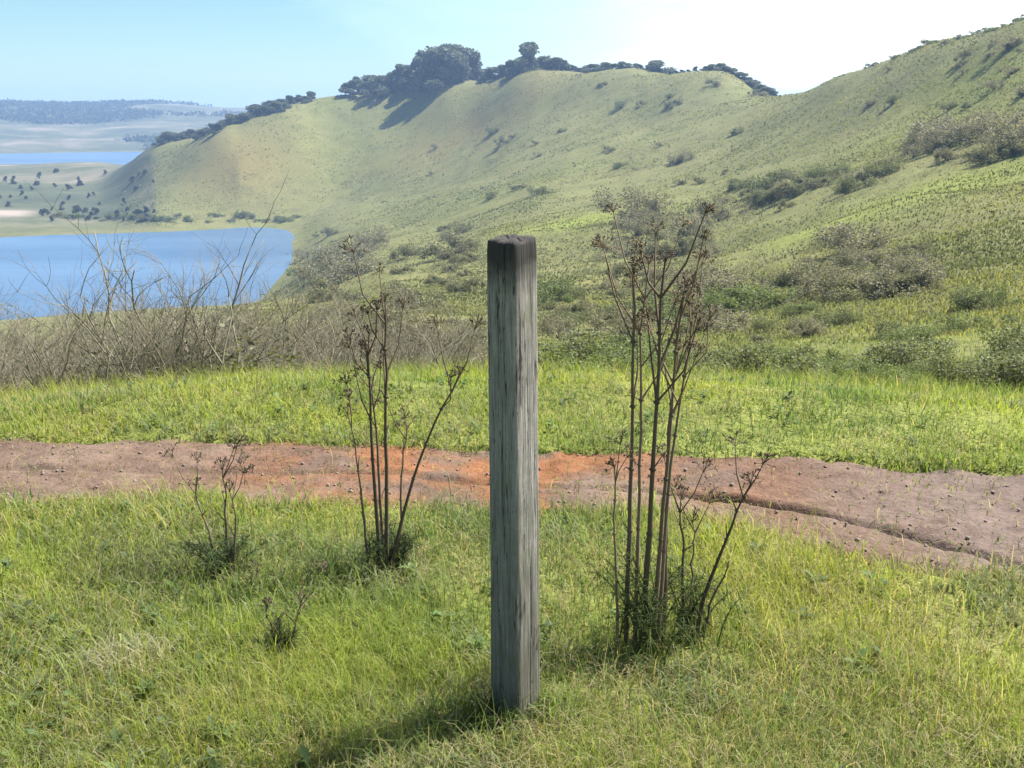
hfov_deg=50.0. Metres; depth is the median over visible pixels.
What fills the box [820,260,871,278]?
shrub
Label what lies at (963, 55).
shrub
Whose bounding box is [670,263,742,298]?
shrub
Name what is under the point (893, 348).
shrub
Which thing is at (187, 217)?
shrub
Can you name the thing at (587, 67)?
ridge tree
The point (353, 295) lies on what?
shrub
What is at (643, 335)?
shrub
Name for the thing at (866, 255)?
shrub
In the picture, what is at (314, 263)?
shrub
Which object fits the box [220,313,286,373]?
bare shrub
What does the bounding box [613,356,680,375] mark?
shrub
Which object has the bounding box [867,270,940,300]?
shrub
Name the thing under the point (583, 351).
shrub
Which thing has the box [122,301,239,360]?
bare shrub
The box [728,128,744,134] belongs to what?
shrub
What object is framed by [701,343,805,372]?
shrub
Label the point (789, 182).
shrub
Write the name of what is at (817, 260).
shrub
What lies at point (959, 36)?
shrub
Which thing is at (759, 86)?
ridge tree
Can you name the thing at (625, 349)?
shrub
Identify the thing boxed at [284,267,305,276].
shrub
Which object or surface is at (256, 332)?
bare shrub
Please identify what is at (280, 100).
ridge tree
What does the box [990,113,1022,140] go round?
shrub
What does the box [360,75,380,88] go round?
ridge tree
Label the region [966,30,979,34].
shrub
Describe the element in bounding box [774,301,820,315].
shrub
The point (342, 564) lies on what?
grass tuft
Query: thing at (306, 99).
ridge tree
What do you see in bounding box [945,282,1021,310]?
shrub
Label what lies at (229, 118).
ridge tree
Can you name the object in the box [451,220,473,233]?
shrub
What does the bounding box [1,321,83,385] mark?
bare shrub
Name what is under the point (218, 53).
sky
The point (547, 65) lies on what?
ridge tree
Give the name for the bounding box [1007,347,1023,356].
shrub
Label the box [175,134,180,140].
ridge tree
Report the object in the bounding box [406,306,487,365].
bare shrub
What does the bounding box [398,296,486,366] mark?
bare shrub
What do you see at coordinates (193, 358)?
bare shrub
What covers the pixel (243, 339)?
bare shrub
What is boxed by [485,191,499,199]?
shrub
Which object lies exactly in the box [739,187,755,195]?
shrub
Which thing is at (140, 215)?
shrub
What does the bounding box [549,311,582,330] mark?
shrub
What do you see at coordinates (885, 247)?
shrub
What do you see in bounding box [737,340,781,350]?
shrub
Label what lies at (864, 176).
shrub
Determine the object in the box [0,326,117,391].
bare shrub
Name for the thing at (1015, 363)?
shrub
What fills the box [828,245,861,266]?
shrub
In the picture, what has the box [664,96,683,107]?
shrub
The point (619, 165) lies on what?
shrub
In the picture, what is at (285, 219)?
shrub
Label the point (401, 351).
shrub
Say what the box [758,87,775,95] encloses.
ridge tree
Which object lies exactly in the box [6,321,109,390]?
bare shrub
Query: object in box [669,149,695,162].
shrub
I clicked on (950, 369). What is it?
shrub
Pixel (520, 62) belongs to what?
ridge tree
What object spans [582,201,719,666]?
dry stalk plant
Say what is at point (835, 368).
shrub
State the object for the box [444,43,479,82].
ridge tree
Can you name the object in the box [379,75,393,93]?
ridge tree
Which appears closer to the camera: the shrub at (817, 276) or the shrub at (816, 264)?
the shrub at (817, 276)
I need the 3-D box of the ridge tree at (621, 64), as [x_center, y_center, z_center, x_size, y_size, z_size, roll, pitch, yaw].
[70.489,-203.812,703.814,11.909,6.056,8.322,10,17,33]
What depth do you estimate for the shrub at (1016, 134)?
164.57 m
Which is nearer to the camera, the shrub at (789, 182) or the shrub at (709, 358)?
the shrub at (709, 358)
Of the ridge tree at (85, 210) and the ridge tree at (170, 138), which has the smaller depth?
the ridge tree at (85, 210)
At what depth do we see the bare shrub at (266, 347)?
16.21 m
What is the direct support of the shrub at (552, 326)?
on the ground at (340, 119)
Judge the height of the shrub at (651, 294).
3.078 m
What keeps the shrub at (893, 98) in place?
on the ground at (340, 119)
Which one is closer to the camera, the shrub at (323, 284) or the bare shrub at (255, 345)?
the bare shrub at (255, 345)
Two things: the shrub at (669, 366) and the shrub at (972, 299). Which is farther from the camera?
the shrub at (972, 299)
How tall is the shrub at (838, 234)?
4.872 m
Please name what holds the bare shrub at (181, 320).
on the ground at (340, 119)
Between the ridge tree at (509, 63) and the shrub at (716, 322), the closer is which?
the shrub at (716, 322)
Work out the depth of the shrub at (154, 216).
657.27 m
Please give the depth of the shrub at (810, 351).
27.98 m
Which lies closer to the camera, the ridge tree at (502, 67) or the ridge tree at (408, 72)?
the ridge tree at (502, 67)
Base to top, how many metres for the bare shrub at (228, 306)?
4.542 m
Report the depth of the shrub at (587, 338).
37.87 m
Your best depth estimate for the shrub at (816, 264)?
100.64 m
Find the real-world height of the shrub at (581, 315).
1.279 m
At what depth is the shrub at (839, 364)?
23.08 m
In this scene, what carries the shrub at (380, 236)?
on the ground at (340, 119)
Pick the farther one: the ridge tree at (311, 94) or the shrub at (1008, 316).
the ridge tree at (311, 94)
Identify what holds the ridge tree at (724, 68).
on the ground at (340, 119)
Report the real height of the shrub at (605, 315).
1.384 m
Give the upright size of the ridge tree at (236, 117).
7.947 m
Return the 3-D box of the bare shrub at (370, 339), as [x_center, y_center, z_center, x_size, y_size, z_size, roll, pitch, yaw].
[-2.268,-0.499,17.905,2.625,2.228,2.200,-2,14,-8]
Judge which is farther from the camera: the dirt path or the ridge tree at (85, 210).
the ridge tree at (85, 210)
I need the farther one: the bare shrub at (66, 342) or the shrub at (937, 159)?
the shrub at (937, 159)
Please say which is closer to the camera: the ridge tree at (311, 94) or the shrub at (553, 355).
the shrub at (553, 355)
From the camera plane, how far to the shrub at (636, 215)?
246.45 m
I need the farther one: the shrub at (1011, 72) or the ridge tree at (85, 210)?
the ridge tree at (85, 210)
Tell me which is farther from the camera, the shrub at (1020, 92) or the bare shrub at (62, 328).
the shrub at (1020, 92)
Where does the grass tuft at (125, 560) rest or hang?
on the ground at (340, 119)
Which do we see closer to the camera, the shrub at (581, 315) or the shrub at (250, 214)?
the shrub at (581, 315)
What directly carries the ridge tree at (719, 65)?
on the ground at (340, 119)
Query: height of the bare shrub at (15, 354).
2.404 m
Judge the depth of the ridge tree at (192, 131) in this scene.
878.40 m
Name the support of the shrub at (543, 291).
on the ground at (340, 119)
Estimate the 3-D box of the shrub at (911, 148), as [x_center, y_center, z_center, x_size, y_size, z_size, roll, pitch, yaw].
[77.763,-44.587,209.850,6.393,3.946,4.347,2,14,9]
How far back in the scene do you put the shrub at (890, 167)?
193.57 m
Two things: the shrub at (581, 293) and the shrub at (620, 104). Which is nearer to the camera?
the shrub at (581, 293)
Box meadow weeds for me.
[0,369,1023,767]
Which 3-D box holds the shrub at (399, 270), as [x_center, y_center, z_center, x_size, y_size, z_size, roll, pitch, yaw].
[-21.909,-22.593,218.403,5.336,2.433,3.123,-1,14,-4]
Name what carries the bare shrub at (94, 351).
on the ground at (340, 119)
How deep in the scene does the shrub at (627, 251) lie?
201.86 m
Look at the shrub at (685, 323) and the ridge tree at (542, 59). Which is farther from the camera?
the ridge tree at (542, 59)
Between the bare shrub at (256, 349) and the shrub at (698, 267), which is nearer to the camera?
the bare shrub at (256, 349)
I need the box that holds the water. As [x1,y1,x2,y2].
[0,152,294,319]
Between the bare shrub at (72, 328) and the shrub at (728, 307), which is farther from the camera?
the shrub at (728, 307)
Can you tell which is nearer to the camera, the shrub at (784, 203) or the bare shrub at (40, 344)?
the bare shrub at (40, 344)
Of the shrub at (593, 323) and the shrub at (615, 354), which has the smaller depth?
the shrub at (615, 354)
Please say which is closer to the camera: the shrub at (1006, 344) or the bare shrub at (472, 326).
the bare shrub at (472, 326)
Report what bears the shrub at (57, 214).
on the ground at (340, 119)
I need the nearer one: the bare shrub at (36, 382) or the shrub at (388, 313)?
the bare shrub at (36, 382)
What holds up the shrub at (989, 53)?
on the ground at (340, 119)
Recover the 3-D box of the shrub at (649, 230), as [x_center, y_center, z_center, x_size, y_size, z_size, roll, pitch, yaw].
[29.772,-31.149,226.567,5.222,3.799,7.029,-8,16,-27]
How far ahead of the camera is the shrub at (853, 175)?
194.68 m
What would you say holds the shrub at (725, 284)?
on the ground at (340, 119)
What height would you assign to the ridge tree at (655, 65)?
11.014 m
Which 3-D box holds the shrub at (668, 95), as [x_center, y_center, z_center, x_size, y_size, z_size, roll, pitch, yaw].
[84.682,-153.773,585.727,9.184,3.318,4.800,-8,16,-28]
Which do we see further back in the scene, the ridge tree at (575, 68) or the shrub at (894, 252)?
the ridge tree at (575, 68)
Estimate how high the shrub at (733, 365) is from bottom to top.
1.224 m
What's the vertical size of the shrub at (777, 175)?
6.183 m
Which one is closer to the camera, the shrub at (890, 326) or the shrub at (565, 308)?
the shrub at (890, 326)
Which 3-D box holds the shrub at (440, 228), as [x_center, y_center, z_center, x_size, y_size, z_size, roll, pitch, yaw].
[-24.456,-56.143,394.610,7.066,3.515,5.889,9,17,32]
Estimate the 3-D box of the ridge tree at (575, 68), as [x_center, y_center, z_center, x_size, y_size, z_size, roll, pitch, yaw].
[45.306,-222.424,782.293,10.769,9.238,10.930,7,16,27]
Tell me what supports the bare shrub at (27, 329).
on the ground at (340, 119)
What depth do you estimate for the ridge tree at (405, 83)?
845.71 m
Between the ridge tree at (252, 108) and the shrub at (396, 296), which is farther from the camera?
the ridge tree at (252, 108)
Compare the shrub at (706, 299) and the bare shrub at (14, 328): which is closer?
the bare shrub at (14, 328)
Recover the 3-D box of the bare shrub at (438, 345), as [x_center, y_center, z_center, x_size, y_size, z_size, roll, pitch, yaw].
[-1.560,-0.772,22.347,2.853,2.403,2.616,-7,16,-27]
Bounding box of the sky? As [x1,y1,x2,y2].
[0,0,1023,107]
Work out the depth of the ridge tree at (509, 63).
795.50 m
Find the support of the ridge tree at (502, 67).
on the ground at (340, 119)
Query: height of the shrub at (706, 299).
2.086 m
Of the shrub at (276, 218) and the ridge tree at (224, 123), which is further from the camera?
the ridge tree at (224, 123)
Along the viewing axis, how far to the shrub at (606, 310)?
91.76 m
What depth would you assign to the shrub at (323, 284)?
180.32 m
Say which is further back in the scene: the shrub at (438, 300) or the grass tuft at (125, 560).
the shrub at (438, 300)
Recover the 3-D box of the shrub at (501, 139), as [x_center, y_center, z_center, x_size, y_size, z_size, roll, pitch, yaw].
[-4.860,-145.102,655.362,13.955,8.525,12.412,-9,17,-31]
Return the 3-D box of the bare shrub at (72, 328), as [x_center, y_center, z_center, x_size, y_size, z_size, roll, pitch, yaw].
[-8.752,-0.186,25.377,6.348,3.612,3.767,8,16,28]
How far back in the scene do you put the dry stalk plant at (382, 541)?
3.73 m
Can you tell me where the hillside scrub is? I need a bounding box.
[197,26,1023,390]
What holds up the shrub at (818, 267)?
on the ground at (340, 119)
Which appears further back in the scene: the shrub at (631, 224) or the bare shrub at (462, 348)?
the shrub at (631, 224)
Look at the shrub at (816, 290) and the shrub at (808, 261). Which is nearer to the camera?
the shrub at (816, 290)
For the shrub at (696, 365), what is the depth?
25.35 m
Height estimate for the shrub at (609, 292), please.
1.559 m
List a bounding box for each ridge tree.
[82,207,88,212]
[156,131,177,144]
[165,134,175,141]
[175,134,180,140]
[176,132,188,140]
[182,131,190,137]
[186,129,196,138]
[190,129,209,139]
[207,122,223,133]
[216,121,227,128]
[224,113,242,125]
[233,115,240,123]
[235,112,253,121]
[245,104,261,114]
[255,105,261,113]
[260,100,277,107]
[260,105,271,112]
[267,99,289,105]
[267,102,285,112]
[281,101,291,107]
[285,95,294,103]
[297,96,312,102]
[306,91,315,99]
[338,79,362,94]
[352,76,364,91]
[356,81,372,97]
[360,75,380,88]
[368,75,391,97]
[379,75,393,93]
[386,72,397,92]
[391,63,406,91]
[402,68,410,89]
[404,61,423,86]
[407,46,469,92]
[410,56,422,69]
[414,49,426,60]
[440,43,471,81]
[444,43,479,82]
[461,50,473,79]
[467,51,482,71]
[473,68,482,78]
[476,67,499,82]
[497,64,507,78]
[498,59,515,76]
[505,41,553,73]
[505,56,543,77]
[538,56,547,63]
[541,58,567,70]
[551,57,571,70]
[571,66,578,71]
[581,64,600,72]
[592,62,612,71]
[615,61,631,68]
[648,60,677,73]
[704,64,721,70]
[714,63,726,68]
[721,66,730,71]
[727,68,738,74]
[735,72,748,81]
[744,80,762,88]
[753,84,768,92]
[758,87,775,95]
[768,90,778,95]
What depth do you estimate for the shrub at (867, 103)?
328.96 m
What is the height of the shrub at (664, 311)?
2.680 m
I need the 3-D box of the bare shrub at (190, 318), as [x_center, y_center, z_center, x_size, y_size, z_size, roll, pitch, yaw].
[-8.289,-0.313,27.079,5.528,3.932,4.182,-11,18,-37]
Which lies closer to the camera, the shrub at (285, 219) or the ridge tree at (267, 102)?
the shrub at (285, 219)
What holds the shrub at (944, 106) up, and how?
on the ground at (340, 119)
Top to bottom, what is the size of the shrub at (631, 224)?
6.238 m
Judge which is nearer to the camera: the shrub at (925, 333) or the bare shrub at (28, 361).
the bare shrub at (28, 361)
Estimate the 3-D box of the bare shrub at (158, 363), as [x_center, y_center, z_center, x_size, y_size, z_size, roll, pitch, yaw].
[-3.998,-0.501,12.441,2.518,2.436,2.949,-10,17,-34]
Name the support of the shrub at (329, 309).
on the ground at (340, 119)
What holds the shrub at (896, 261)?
on the ground at (340, 119)
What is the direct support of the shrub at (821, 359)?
on the ground at (340, 119)
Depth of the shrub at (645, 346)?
33.65 m
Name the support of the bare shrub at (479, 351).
on the ground at (340, 119)
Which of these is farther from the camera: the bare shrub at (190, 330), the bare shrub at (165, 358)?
the bare shrub at (190, 330)
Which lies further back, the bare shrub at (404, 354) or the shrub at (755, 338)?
the shrub at (755, 338)
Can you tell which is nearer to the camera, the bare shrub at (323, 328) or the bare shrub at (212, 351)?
the bare shrub at (212, 351)
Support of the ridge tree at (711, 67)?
on the ground at (340, 119)
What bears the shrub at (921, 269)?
on the ground at (340, 119)
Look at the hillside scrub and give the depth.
173.37 m
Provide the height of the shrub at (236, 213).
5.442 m
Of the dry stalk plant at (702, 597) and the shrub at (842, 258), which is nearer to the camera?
the dry stalk plant at (702, 597)
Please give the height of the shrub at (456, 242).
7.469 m
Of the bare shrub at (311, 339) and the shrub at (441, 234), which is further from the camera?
the shrub at (441, 234)
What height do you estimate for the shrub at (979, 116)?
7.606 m
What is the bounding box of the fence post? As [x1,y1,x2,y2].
[487,234,539,725]
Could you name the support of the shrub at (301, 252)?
on the ground at (340, 119)
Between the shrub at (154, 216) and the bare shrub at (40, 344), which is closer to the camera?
the bare shrub at (40, 344)
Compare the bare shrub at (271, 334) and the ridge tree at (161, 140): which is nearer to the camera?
the bare shrub at (271, 334)
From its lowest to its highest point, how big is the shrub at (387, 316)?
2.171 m
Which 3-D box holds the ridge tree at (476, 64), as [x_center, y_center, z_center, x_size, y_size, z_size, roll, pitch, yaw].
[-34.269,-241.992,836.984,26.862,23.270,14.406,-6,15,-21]
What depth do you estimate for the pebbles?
4.77 m
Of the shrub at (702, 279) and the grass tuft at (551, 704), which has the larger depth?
the shrub at (702, 279)
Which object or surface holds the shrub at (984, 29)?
on the ground at (340, 119)
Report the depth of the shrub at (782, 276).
97.56 m
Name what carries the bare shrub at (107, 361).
on the ground at (340, 119)
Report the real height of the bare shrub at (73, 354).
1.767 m
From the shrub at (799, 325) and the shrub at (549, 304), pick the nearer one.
the shrub at (799, 325)
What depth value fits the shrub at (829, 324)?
53.51 m
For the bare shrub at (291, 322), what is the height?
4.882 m
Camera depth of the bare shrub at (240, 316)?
26.60 m
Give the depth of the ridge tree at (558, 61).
765.91 m
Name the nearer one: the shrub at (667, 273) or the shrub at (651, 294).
the shrub at (651, 294)
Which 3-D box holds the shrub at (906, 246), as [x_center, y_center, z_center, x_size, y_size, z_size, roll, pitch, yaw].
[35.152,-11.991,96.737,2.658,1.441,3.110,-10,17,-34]
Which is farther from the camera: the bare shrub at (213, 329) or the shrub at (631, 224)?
the shrub at (631, 224)
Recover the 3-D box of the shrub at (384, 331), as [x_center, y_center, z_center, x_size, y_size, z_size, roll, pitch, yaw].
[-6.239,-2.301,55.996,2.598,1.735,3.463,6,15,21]
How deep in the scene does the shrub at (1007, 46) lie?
271.55 m
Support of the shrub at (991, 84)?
on the ground at (340, 119)
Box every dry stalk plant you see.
[161,431,262,580]
[243,558,327,659]
[332,234,485,575]
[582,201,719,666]
[653,429,778,653]
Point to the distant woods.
(27, 112)
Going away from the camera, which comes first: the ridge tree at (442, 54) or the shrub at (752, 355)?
the shrub at (752, 355)
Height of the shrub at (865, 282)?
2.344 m
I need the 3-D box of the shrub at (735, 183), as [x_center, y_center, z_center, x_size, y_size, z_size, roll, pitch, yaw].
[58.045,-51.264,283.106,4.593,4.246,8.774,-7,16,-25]
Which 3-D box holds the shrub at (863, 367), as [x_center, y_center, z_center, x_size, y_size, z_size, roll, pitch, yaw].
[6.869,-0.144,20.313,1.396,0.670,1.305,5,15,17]
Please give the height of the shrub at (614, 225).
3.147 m
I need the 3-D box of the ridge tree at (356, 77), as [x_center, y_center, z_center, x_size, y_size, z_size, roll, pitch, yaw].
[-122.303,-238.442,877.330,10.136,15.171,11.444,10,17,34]
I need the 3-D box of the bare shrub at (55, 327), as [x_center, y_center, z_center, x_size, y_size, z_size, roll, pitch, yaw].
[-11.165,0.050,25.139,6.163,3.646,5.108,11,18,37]
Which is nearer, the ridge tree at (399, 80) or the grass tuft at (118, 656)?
the grass tuft at (118, 656)
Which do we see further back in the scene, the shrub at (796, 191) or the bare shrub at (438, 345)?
the shrub at (796, 191)
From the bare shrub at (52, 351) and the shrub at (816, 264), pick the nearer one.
the bare shrub at (52, 351)
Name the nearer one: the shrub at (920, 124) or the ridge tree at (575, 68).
the shrub at (920, 124)
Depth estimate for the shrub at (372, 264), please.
255.81 m
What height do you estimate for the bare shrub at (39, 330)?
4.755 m
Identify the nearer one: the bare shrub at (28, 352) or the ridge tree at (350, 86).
the bare shrub at (28, 352)
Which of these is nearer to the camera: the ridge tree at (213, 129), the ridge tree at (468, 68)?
the ridge tree at (213, 129)
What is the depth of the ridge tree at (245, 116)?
819.16 m
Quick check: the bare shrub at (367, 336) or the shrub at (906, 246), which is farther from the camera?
the shrub at (906, 246)
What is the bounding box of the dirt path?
[0,437,1023,580]
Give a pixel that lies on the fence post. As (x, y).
(513, 393)
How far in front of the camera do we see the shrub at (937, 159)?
183.65 m
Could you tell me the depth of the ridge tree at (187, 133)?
875.65 m
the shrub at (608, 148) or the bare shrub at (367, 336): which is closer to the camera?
the bare shrub at (367, 336)
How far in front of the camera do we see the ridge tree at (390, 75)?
854.31 m
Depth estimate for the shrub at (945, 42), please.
333.66 m
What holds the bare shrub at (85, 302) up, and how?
on the ground at (340, 119)
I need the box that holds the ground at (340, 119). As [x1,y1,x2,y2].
[0,19,1023,767]
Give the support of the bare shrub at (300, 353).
on the ground at (340, 119)
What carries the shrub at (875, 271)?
on the ground at (340, 119)
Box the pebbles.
[0,437,1021,571]
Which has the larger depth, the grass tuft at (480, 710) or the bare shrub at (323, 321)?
the bare shrub at (323, 321)
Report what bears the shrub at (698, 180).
on the ground at (340, 119)
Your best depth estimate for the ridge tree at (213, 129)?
795.53 m
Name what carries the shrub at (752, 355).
on the ground at (340, 119)
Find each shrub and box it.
[0,169,382,388]
[0,221,204,398]
[0,267,146,371]
[0,278,85,365]
[0,292,159,355]
[0,297,39,375]
[0,299,68,389]
[0,299,123,358]
[0,300,109,388]
[0,307,165,384]
[0,308,101,392]
[0,318,121,387]
[0,320,81,396]
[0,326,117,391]
[0,333,45,381]
[0,335,33,395]
[0,335,64,398]
[0,342,71,388]
[1,270,159,384]
[1,281,153,384]
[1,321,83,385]
[2,279,175,371]
[2,323,187,392]
[3,312,114,392]
[5,257,219,391]
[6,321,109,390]
[10,305,261,362]
[43,299,131,364]
[44,229,264,385]
[44,295,244,373]
[51,211,63,217]
[54,334,203,389]
[59,297,193,358]
[61,212,86,218]
[70,251,289,362]
[76,286,215,387]
[84,260,276,386]
[91,265,186,357]
[100,286,252,346]
[101,279,218,388]
[101,303,345,369]
[104,213,121,218]
[106,311,248,378]
[110,329,218,379]
[116,284,255,379]
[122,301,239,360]
[125,213,144,218]
[129,276,270,364]
[133,307,268,366]
[148,215,163,221]
[152,272,414,368]
[155,215,179,221]
[169,294,446,363]
[170,291,344,372]
[173,293,270,376]
[176,265,271,358]
[183,215,191,221]
[183,331,281,374]
[191,271,395,376]
[192,305,374,368]
[203,284,341,355]
[207,297,323,361]
[210,282,401,373]
[218,312,358,375]
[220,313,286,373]
[224,250,379,368]
[231,281,379,362]
[233,210,248,217]
[235,280,381,374]
[240,210,256,217]
[244,314,401,372]
[255,289,359,373]
[259,290,486,371]
[265,308,336,350]
[268,314,343,367]
[272,215,286,221]
[279,217,294,221]
[281,310,357,355]
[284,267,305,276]
[291,249,374,283]
[292,247,310,258]
[296,286,416,370]
[298,267,427,367]
[305,272,341,302]
[309,259,319,267]
[309,303,336,321]
[310,240,355,263]
[312,261,354,282]
[314,299,359,318]
[317,330,406,375]
[320,225,340,235]
[321,317,477,371]
[322,288,411,367]
[328,308,476,364]
[333,237,375,265]
[335,289,367,303]
[339,296,445,351]
[340,305,366,317]
[347,310,383,356]
[351,225,390,247]
[360,258,376,271]
[361,275,485,371]
[366,320,397,343]
[370,308,405,323]
[371,286,419,310]
[373,328,481,373]
[381,304,487,369]
[385,280,444,308]
[386,327,478,372]
[386,341,420,356]
[389,244,427,258]
[389,264,413,274]
[392,314,487,369]
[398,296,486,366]
[399,300,541,369]
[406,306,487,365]
[406,311,482,360]
[406,340,474,370]
[416,228,475,259]
[423,273,440,283]
[425,326,487,361]
[430,317,487,353]
[436,224,451,231]
[436,248,461,263]
[438,278,453,284]
[439,231,455,238]
[440,262,461,272]
[443,317,468,323]
[445,273,486,291]
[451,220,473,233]
[456,268,471,276]
[457,250,480,263]
[460,238,483,251]
[484,125,499,134]
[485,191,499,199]
[493,136,512,145]
[510,183,526,190]
[526,185,554,194]
[537,272,586,297]
[537,276,575,305]
[537,300,562,309]
[537,310,578,339]
[537,325,631,367]
[538,341,651,373]
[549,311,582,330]
[552,357,579,368]
[554,296,589,315]
[567,310,592,322]
[572,286,586,297]
[580,340,619,363]
[581,338,715,365]
[581,350,623,370]
[584,302,657,340]
[591,181,674,223]
[593,278,618,288]
[594,232,648,257]
[596,304,621,317]
[597,311,621,325]
[598,329,686,347]
[600,144,614,150]
[604,261,643,276]
[604,341,691,371]
[606,287,626,296]
[611,162,627,168]
[611,286,629,295]
[611,288,675,314]
[612,217,630,228]
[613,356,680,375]
[614,100,626,108]
[618,214,667,235]
[620,346,682,370]
[625,296,688,323]
[626,205,661,224]
[628,273,653,286]
[630,238,689,257]
[638,267,662,278]
[641,224,667,240]
[643,267,669,279]
[644,277,669,291]
[644,346,719,360]
[651,289,691,303]
[656,232,698,256]
[656,264,693,283]
[659,209,716,239]
[664,93,676,97]
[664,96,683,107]
[664,298,711,319]
[667,154,678,163]
[667,311,729,333]
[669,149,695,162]
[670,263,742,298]
[675,262,743,287]
[679,262,715,284]
[679,359,726,373]
[680,226,715,247]
[686,195,733,220]
[688,344,765,377]
[691,175,706,183]
[695,241,721,257]
[695,290,758,311]
[696,304,756,332]
[696,347,740,367]
[699,266,776,300]
[701,281,806,309]
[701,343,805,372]
[702,301,752,315]
[704,77,720,85]
[707,342,825,379]
[711,194,731,205]
[724,177,749,190]
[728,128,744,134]
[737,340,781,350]
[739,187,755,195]
[741,176,772,193]
[745,188,776,201]
[746,331,773,345]
[747,88,767,95]
[748,317,778,332]
[751,166,825,189]
[752,191,776,204]
[753,276,789,287]
[754,188,779,200]
[760,342,836,366]
[761,355,864,383]
[763,347,793,354]
[765,183,791,197]
[768,169,813,195]
[769,341,863,365]
[772,259,810,285]
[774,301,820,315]
[775,199,796,208]
[780,308,806,316]
[785,316,824,333]
[787,257,832,277]
[787,259,876,300]
[787,317,836,327]
[788,314,827,338]
[790,183,805,196]
[790,253,846,280]
[794,268,837,300]
[795,356,846,365]
[797,269,833,287]
[800,256,815,264]
[802,168,827,178]
[802,256,821,262]
[810,218,891,253]
[811,284,827,294]
[811,306,865,327]
[812,175,838,186]
[813,163,859,177]
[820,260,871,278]
[820,357,882,375]
[820,360,863,375]
[824,271,872,303]
[828,176,879,193]
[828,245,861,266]
[835,244,876,266]
[836,167,874,189]
[844,359,924,384]
[848,336,959,372]
[851,352,916,366]
[852,270,901,292]
[857,168,885,180]
[858,252,880,262]
[861,161,904,174]
[863,268,878,276]
[864,97,877,106]
[864,244,888,258]
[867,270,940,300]
[868,273,911,297]
[871,320,911,340]
[872,156,896,165]
[873,250,947,299]
[874,241,938,266]
[878,323,942,345]
[880,249,930,271]
[885,93,901,103]
[894,359,937,374]
[896,240,929,251]
[896,250,929,264]
[901,141,933,156]
[903,109,956,144]
[909,128,942,152]
[913,355,980,372]
[918,117,972,150]
[921,38,932,43]
[921,357,977,381]
[925,345,1013,388]
[929,309,992,331]
[930,322,964,334]
[933,101,957,109]
[933,145,960,160]
[933,149,959,161]
[938,39,950,45]
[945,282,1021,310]
[946,121,978,137]
[946,285,995,311]
[950,106,1004,138]
[952,113,996,142]
[953,34,966,39]
[953,46,973,60]
[957,102,977,107]
[960,146,977,158]
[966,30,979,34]
[966,354,1023,391]
[967,134,1023,163]
[973,129,998,149]
[974,324,1023,346]
[977,26,989,31]
[979,347,1023,380]
[982,50,995,56]
[983,78,1005,89]
[983,320,1023,360]
[986,104,1023,144]
[989,31,1023,49]
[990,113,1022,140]
[994,64,1022,75]
[994,124,1023,151]
[1000,313,1022,322]
[1001,138,1023,155]
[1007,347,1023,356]
[1013,84,1023,95]
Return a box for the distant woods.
[0,98,246,149]
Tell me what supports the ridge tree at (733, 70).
on the ground at (340, 119)
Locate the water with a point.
(62, 253)
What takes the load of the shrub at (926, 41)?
on the ground at (340, 119)
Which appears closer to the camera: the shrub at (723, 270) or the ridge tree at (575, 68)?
the shrub at (723, 270)
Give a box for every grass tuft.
[43,518,198,596]
[67,621,186,682]
[286,537,395,585]
[395,659,552,754]
[529,674,605,725]
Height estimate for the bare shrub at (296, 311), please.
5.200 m
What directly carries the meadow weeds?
on the ground at (340, 119)
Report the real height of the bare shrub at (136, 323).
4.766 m
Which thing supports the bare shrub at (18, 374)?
on the ground at (340, 119)
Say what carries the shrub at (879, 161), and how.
on the ground at (340, 119)
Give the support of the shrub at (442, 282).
on the ground at (340, 119)
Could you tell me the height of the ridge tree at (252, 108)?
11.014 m
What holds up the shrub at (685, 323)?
on the ground at (340, 119)
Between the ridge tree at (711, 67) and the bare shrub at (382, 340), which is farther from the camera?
the ridge tree at (711, 67)
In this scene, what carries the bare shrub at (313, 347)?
on the ground at (340, 119)
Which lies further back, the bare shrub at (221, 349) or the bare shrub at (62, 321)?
the bare shrub at (62, 321)
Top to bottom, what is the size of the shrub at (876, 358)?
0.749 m
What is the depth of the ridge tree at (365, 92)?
852.14 m
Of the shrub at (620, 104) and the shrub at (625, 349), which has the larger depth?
the shrub at (620, 104)
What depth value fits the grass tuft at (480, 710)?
2.90 m
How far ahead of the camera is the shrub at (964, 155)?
175.80 m
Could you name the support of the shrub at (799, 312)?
on the ground at (340, 119)
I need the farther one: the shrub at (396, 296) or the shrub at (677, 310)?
the shrub at (396, 296)
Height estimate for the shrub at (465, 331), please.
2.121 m
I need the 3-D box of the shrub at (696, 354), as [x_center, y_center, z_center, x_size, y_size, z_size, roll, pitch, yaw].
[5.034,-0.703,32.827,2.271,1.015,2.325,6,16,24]
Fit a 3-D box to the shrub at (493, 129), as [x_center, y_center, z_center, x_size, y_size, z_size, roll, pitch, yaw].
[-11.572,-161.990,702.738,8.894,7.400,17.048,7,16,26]
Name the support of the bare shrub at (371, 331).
on the ground at (340, 119)
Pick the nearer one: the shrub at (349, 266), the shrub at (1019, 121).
the shrub at (1019, 121)
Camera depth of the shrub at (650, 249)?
186.39 m
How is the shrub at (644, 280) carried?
on the ground at (340, 119)
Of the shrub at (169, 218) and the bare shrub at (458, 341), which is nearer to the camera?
the bare shrub at (458, 341)
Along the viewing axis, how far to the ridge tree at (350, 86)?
859.66 m
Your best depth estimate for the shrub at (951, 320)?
44.61 m
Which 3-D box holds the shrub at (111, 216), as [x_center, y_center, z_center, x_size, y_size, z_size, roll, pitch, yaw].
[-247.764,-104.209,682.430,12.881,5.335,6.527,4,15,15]
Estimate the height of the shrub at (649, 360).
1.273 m

